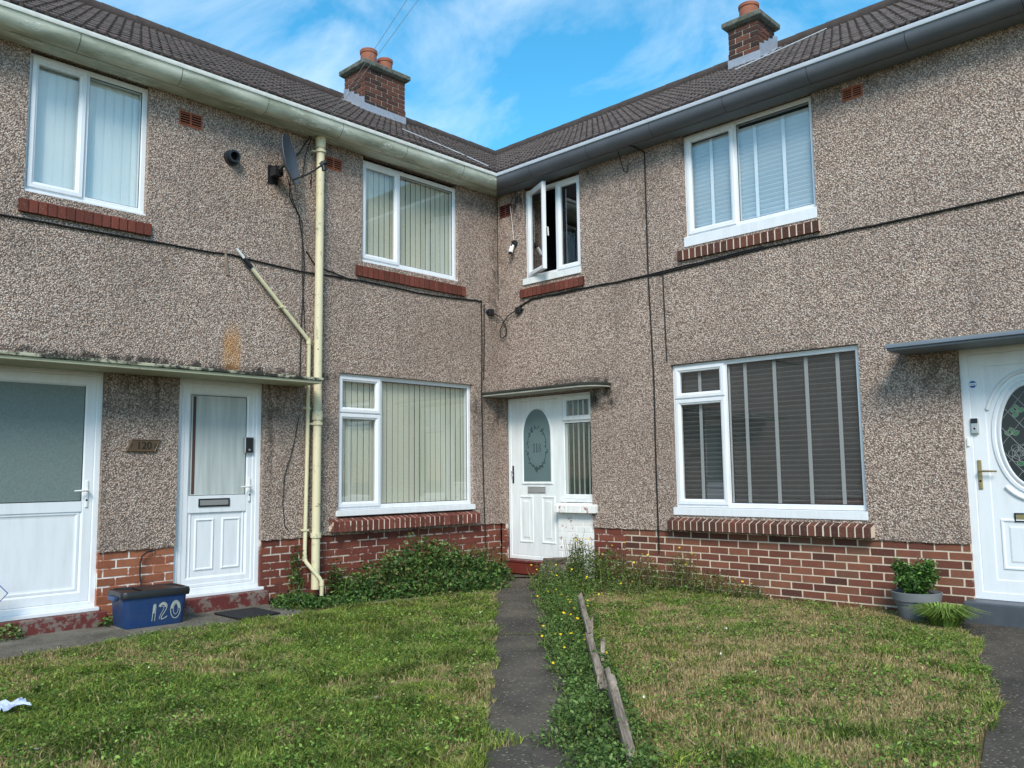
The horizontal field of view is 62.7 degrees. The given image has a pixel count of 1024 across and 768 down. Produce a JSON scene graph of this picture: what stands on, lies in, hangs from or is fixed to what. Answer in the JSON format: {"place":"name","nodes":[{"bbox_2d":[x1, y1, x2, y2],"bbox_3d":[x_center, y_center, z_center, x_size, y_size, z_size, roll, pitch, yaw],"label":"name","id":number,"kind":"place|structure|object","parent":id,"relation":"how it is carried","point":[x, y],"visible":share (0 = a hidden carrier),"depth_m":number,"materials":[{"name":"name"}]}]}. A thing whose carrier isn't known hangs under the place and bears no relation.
{"place":"outdoors","nodes":[
{"label":"outdoors","id":0,"kind":"place"},
{"bbox_2d":[0,604,304,659],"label":"pavement","id":1,"kind":"structure","parent":0,"point":[52,640],"depth_m":6.96,"materials":[{"name":"concrete"}]},
{"bbox_2d":[0,586,7,601],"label":"garden sign","id":2,"kind":"object","parent":1,"relation":"on","point":[3,593],"visible":1,"depth_m":6.77,"materials":[{"name":"white"}]},
{"bbox_2d":[0,620,25,641],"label":"weed sprig","id":3,"kind":"object","parent":1,"relation":"on","point":[18,633],"visible":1,"depth_m":6.77,"materials":[{"name":"green plant"}]},
{"bbox_2d":[96,614,112,626],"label":"weed sprig","id":4,"kind":"object","parent":1,"relation":"on","point":[106,623],"visible":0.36,"depth_m":7.32,"materials":[{"name":"green plant"}]},
{"bbox_2d":[107,583,189,628],"bbox_3d":[-3.200,1.951,7.410,0.650,0.314,0.402,5,-8,-43],"label":"recycling box","id":5,"kind":"object","parent":1,"relation":"on","point":[134,607],"visible":1,"depth_m":7.27,"materials":[{"name":"blue plastic"}]},
{"bbox_2d":[214,607,279,618],"bbox_3d":[-2.475,2.140,7.855,0.480,0.014,0.420,-7,-8,44],"label":"doormat","id":6,"kind":"object","parent":1,"relation":"on","point":[252,612],"visible":0.92,"depth_m":7.81,"materials":[{"name":"black rubber"}]},
{"bbox_2d":[0,587,530,767],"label":"lawn grass","id":7,"kind":"structure","parent":0,"point":[309,719],"depth_m":4.88,"materials":[{"name":"green plant"}]},
{"bbox_2d":[0,697,30,710],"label":"paper scrap","id":8,"kind":"object","parent":7,"relation":"on","point":[5,705],"visible":1,"depth_m":4.58,"materials":[{"name":"white paper"}]},
{"bbox_2d":[269,528,509,601],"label":"ground","id":9,"kind":"structure","parent":0,"point":[501,551],"depth_m":15.23,"materials":[{"name":"brown soil"}]},
{"bbox_2d":[0,0,500,638],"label":"terraced house","id":10,"kind":"structure","parent":9,"relation":"on","point":[116,120],"depth_m":8.48,"materials":[{"name":"brown stone"}]},
{"bbox_2d":[0,364,103,621],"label":"door","id":11,"kind":"structure","parent":10,"relation":"in","point":[51,418],"depth_m":7.28,"materials":[{"name":"white plastic"}]},
{"bbox_2d":[24,53,147,215],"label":"window","id":12,"kind":"structure","parent":10,"relation":"in","point":[87,130],"depth_m":7.75,"materials":[{"name":"white plastic"}]},
{"bbox_2d":[125,439,159,451],"bbox_3d":[-3.427,0.574,7.816,0.022,0.116,0.314,-7,-8,44],"label":"address plaque","id":13,"kind":"object","parent":10,"relation":"attached to","point":[139,445],"visible":1,"depth_m":7.80,"materials":[{"name":"brown metal"}]},
{"bbox_2d":[139,550,154,585],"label":"wall cable","id":14,"kind":"object","parent":10,"relation":"attached to","point":[140,565],"depth_m":7.69,"materials":[{"name":"black"}]},
{"bbox_2d":[173,378,263,598],"bbox_3d":[-2.921,1.015,8.386,0.150,2.115,0.950,-7,-8,44],"label":"door","id":15,"kind":"structure","parent":10,"relation":"in","point":[216,549],"depth_m":8.39,"materials":[{"name":"white plastic"}]},
{"bbox_2d":[223,249,228,274],"bbox_3d":[-2.913,-1.241,8.571,0.020,0.260,0.024,-7,0,44],"label":"cable anchor","id":16,"kind":"object","parent":10,"relation":"attached to","point":[226,262],"visible":1,"depth_m":8.56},
{"bbox_2d":[0,214,481,301],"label":"wall cable","id":17,"kind":"object","parent":10,"relation":"attached to","point":[46,222],"depth_m":8.56,"materials":[{"name":"black rubber"}]},
{"bbox_2d":[236,248,323,595],"bbox_3d":[-2.418,0.417,8.755,0.205,3.590,1.015,-7,-8,44],"label":"waste pipe","id":18,"kind":"object","parent":10,"relation":"attached to","point":[307,408],"visible":1,"depth_m":8.95,"materials":[{"name":"beige plastic"}]},
{"bbox_2d":[282,417,298,530],"bbox_3d":[-2.344,0.950,8.900,0.008,1.205,0.189,-7,-8,44],"label":"wall cable","id":19,"kind":"object","parent":10,"relation":"attached to","point":[285,473],"depth_m":8.85,"materials":[{"name":"black"}]},
{"bbox_2d":[267,133,327,184],"bbox_3d":[-2.298,-2.385,8.938,0.587,0.543,0.458,-7,-8,44],"label":"satellite dish","id":20,"kind":"object","parent":10,"relation":"attached to","point":[290,165],"visible":1,"depth_m":8.99,"materials":[{"name":"grey metal"}]},
{"bbox_2d":[287,174,311,375],"bbox_3d":[-2.285,-1.141,9.042,0.260,2.186,0.372,0,-6,-9],"label":"dish cable","id":21,"kind":"object","parent":20,"relation":"hanging from","point":[303,274],"visible":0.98,"depth_m":9.18,"materials":[{"name":"black plastic"}]},
{"bbox_2d":[296,136,311,177],"bbox_3d":[-2.311,-2.508,9.280,0.093,0.527,0.233,-7,-8,44],"label":"dish cable","id":22,"kind":"object","parent":10,"relation":"attached to","point":[306,151],"visible":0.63,"depth_m":9.33,"materials":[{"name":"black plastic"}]},
{"bbox_2d":[309,136,325,589],"bbox_3d":[-2.115,-0.301,9.175,0.120,4.980,0.170,-7,-8,44],"label":"downpipe","id":23,"kind":"object","parent":10,"relation":"attached to","point":[317,412],"visible":0.99,"depth_m":9.13,"materials":[{"name":"beige paint"}]},
{"bbox_2d":[331,0,406,113],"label":"overhead wire","id":24,"kind":"object","parent":10,"relation":"attached to","point":[373,50],"visible":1,"depth_m":8.80,"materials":[{"name":"grey"}]},
{"bbox_2d":[333,0,417,114],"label":"overhead wire","id":25,"kind":"object","parent":10,"relation":"attached to","point":[376,56],"visible":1,"depth_m":8.88,"materials":[{"name":"grey"}]},
{"bbox_2d":[336,373,475,516],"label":"window","id":26,"kind":"structure","parent":10,"relation":"in","point":[404,444],"depth_m":10.22,"materials":[{"name":"white plastic"}]},
{"bbox_2d":[362,160,457,280],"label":"window","id":27,"kind":"structure","parent":10,"relation":"in","point":[408,221],"depth_m":10.58,"materials":[{"name":"white plastic"}]},
{"bbox_2d":[402,128,488,166],"bbox_3d":[-0.908,-3.240,11.567,1.282,0.716,0.120,-3,-6,18],"label":"roof cable","id":28,"kind":"object","parent":10,"relation":"on","point":[444,146],"visible":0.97,"depth_m":11.62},
{"bbox_2d":[481,301,485,542],"bbox_3d":[-0.368,0.484,11.007,0.032,3.184,0.074,-7,-8,44],"label":"wall cable","id":29,"kind":"object","parent":10,"relation":"attached to","point":[482,407],"depth_m":11.02,"materials":[{"name":"black"}]},
{"bbox_2d":[486,309,494,315],"bbox_3d":[-0.285,-0.961,11.260,0.050,0.084,0.150,-7,-8,44],"label":"junction box","id":30,"kind":"object","parent":10,"relation":"attached to","point":[490,312],"visible":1,"depth_m":11.23,"materials":[{"name":"black plastic"}]},
{"bbox_2d":[494,311,514,338],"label":"wall cable","id":31,"kind":"object","parent":10,"relation":"attached to","point":[503,323],"depth_m":11.25,"materials":[{"name":"black"}]},
{"bbox_2d":[482,0,1023,627],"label":"terraced house","id":32,"kind":"structure","parent":9,"relation":"on","point":[840,418],"depth_m":8.55,"materials":[{"name":"beige stone"}]},
{"bbox_2d":[497,199,498,300],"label":"wall cable","id":33,"kind":"object","parent":32,"relation":"attached to","point":[497,243],"depth_m":11.48,"materials":[{"name":"black"}]},
{"bbox_2d":[508,240,517,253],"bbox_3d":[0.002,-1.825,11.198,0.090,0.202,0.127,-7,-8,44],"label":"security camera","id":34,"kind":"object","parent":32,"relation":"attached to","point":[512,246],"visible":1,"depth_m":11.19,"materials":[{"name":"white plastic"}]},
{"bbox_2d":[515,306,523,313],"bbox_3d":[0.086,-0.974,11.090,0.150,0.084,0.050,-7,-8,44],"label":"junction box","id":35,"kind":"object","parent":32,"relation":"attached to","point":[519,309],"visible":1,"depth_m":11.06,"materials":[{"name":"black plastic"}]},
{"bbox_2d":[508,395,560,559],"bbox_3d":[0.293,1.207,10.843,0.900,2.085,0.132,-7,-8,44],"label":"door","id":36,"kind":"structure","parent":32,"relation":"in","point":[533,422],"depth_m":10.83,"materials":[{"name":"plastic"}]},
{"bbox_2d":[523,175,580,285],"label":"window","id":37,"kind":"structure","parent":32,"relation":"in","point":[553,209],"depth_m":11.16,"materials":[{"name":"white plastic"}]},
{"bbox_2d":[559,392,591,502],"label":"window","id":38,"kind":"structure","parent":32,"relation":"in","point":[574,408],"depth_m":10.55,"materials":[{"name":"plastic"}]},
{"bbox_2d":[619,129,659,550],"bbox_3d":[1.433,-0.548,9.545,0.375,4.824,0.057,2,-7,-21],"label":"wall cable","id":39,"kind":"object","parent":32,"relation":"attached to","point":[651,346],"depth_m":9.59,"materials":[{"name":"black"}]},
{"bbox_2d":[659,274,667,361],"bbox_3d":[1.706,-0.757,9.520,0.087,1.026,0.014,-7,-8,44],"label":"wall cable","id":40,"kind":"object","parent":32,"relation":"attached to","point":[664,315],"depth_m":9.50,"materials":[{"name":"black"}]},
{"bbox_2d":[684,96,816,246],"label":"window","id":41,"kind":"structure","parent":32,"relation":"in","point":[755,172],"depth_m":9.00,"materials":[{"name":"white plastic"}]},
{"bbox_2d":[518,191,1023,306],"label":"wall cable","id":42,"kind":"object","parent":32,"relation":"attached to","point":[763,247],"depth_m":8.77,"materials":[{"name":"black rubber"}]},
{"bbox_2d":[673,345,868,520],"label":"window","id":43,"kind":"structure","parent":32,"relation":"in","point":[775,435],"depth_m":8.63,"materials":[{"name":"white plastic"}]},
{"bbox_2d":[735,28,826,69],"bbox_3d":[3.666,-4.537,11.337,1.572,0.870,0.038,1,-6,-19],"label":"roof cable","id":44,"kind":"object","parent":32,"relation":"on","point":[780,49],"visible":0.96,"depth_m":11.31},
{"bbox_2d":[958,343,1023,601],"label":"door","id":45,"kind":"structure","parent":32,"relation":"in","point":[991,378],"depth_m":7.14,"materials":[{"name":"white plastic"}]},
{"bbox_2d":[96,0,882,149],"label":"sky","id":46,"kind":"structure","parent":0,"point":[492,74],"materials":[{"name":"blue"}]},
{"bbox_2d":[0,573,1013,767],"bbox_3d":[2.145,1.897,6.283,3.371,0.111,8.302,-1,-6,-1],"label":"lawn grass","id":47,"kind":"structure","parent":0,"point":[882,635],"depth_m":5.04,"materials":[{"name":"green plant"}]},
{"bbox_2d":[270,546,388,611],"bbox_3d":[-1.865,1.966,8.679,1.060,0.589,1.443,-7,-8,44],"label":"ground ivy","id":48,"kind":"object","parent":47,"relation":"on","point":[304,599],"visible":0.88,"depth_m":8.62,"materials":[{"name":"green plant"}]},
{"bbox_2d":[370,592,485,602],"bbox_3d":[-0.916,2.224,8.694,1.587,0.042,0.081,3,-7,-34],"label":"lawn edging","id":49,"kind":"object","parent":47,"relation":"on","point":[418,597],"visible":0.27,"depth_m":8.62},
{"bbox_2d":[341,531,518,602],"bbox_3d":[-0.934,1.999,9.537,1.580,0.705,2.469,-7,-8,44],"label":"bramble bush","id":50,"kind":"object","parent":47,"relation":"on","point":[442,575],"visible":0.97,"depth_m":9.24,"materials":[{"name":"green plant"}]},
{"bbox_2d":[467,543,514,577],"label":"dry weed","id":51,"kind":"object","parent":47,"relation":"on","point":[490,557],"visible":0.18,"depth_m":10.60,"materials":[{"name":"green plant"}]},
{"bbox_2d":[539,557,576,579],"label":"stone block","id":52,"kind":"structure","parent":47,"relation":"on","point":[561,561],"depth_m":9.92,"materials":[{"name":"grey stone"}]},
{"bbox_2d":[526,574,605,610],"bbox_3d":[0.467,2.062,8.439,0.780,0.282,1.652,0,-6,-3],"label":"fence weed","id":53,"kind":"object","parent":47,"relation":"on","point":[543,592],"visible":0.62,"depth_m":8.48,"materials":[{"name":"green plant"}]},
{"bbox_2d":[532,583,614,632],"bbox_3d":[0.511,1.955,7.417,0.742,0.277,1.698,0,-6,-5],"label":"fence weed","id":54,"kind":"object","parent":47,"relation":"on","point":[571,607],"visible":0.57,"depth_m":7.30,"materials":[{"name":"green plant"}]},
{"bbox_2d":[526,530,637,594],"bbox_3d":[0.745,1.959,9.307,1.298,0.663,1.155,2,-7,-21],"label":"flowering weed","id":55,"kind":"object","parent":47,"relation":"on","point":[577,578],"visible":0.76,"depth_m":9.37,"materials":[{"name":"green plant"}]},
{"bbox_2d":[529,649,678,767],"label":"fence weed","id":56,"kind":"object","parent":47,"relation":"on","point":[577,680],"visible":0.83,"depth_m":4.06,"materials":[{"name":"green plant"}]},
{"bbox_2d":[577,592,635,767],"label":"broken fence","id":57,"kind":"object","parent":47,"relation":"on","point":[622,724],"visible":0.88,"depth_m":4.47,"materials":[{"name":"grey wood"}]},
{"bbox_2d":[593,545,771,599],"bbox_3d":[1.566,1.966,8.826,2.324,0.528,0.908,-5,-7,35],"label":"flowering weed","id":58,"kind":"object","parent":47,"relation":"on","point":[690,579],"visible":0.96,"depth_m":8.88,"materials":[{"name":"green plant"}]},
{"bbox_2d":[890,556,942,620],"bbox_3d":[3.481,1.745,7.225,0.418,0.521,0.494,-7,-8,44],"label":"potted shrub","id":59,"kind":"object","parent":47,"relation":"on","point":[914,582],"visible":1,"depth_m":7.15,"materials":[{"name":"green plant"}]},
{"bbox_2d":[902,602,989,627],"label":"grass tuft","id":60,"kind":"object","parent":47,"relation":"on","point":[942,615],"visible":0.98,"depth_m":6.73,"materials":[{"name":"green plant"}]},
{"bbox_2d":[481,574,641,767],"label":"path","id":61,"kind":"structure","parent":0,"point":[526,685],"depth_m":5.05,"materials":[{"name":"grey concrete"}]},
{"bbox_2d":[523,605,630,676],"bbox_3d":[0.434,1.826,6.124,0.814,0.260,1.753,0,-6,-9],"label":"fence weed","id":62,"kind":"object","parent":61,"relation":"on","point":[567,650],"visible":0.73,"depth_m":6.09,"materials":[{"name":"green plant"}]},
{"bbox_2d":[497,578,1023,767],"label":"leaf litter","id":63,"kind":"object","parent":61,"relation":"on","point":[596,710],"visible":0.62,"depth_m":5.32,"materials":[{"name":"brown plant"}]},
{"bbox_2d":[961,621,1023,767],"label":"side path","id":64,"kind":"structure","parent":0,"point":[1011,641],"depth_m":4.91,"materials":[{"name":"grey concrete"}]}
]}

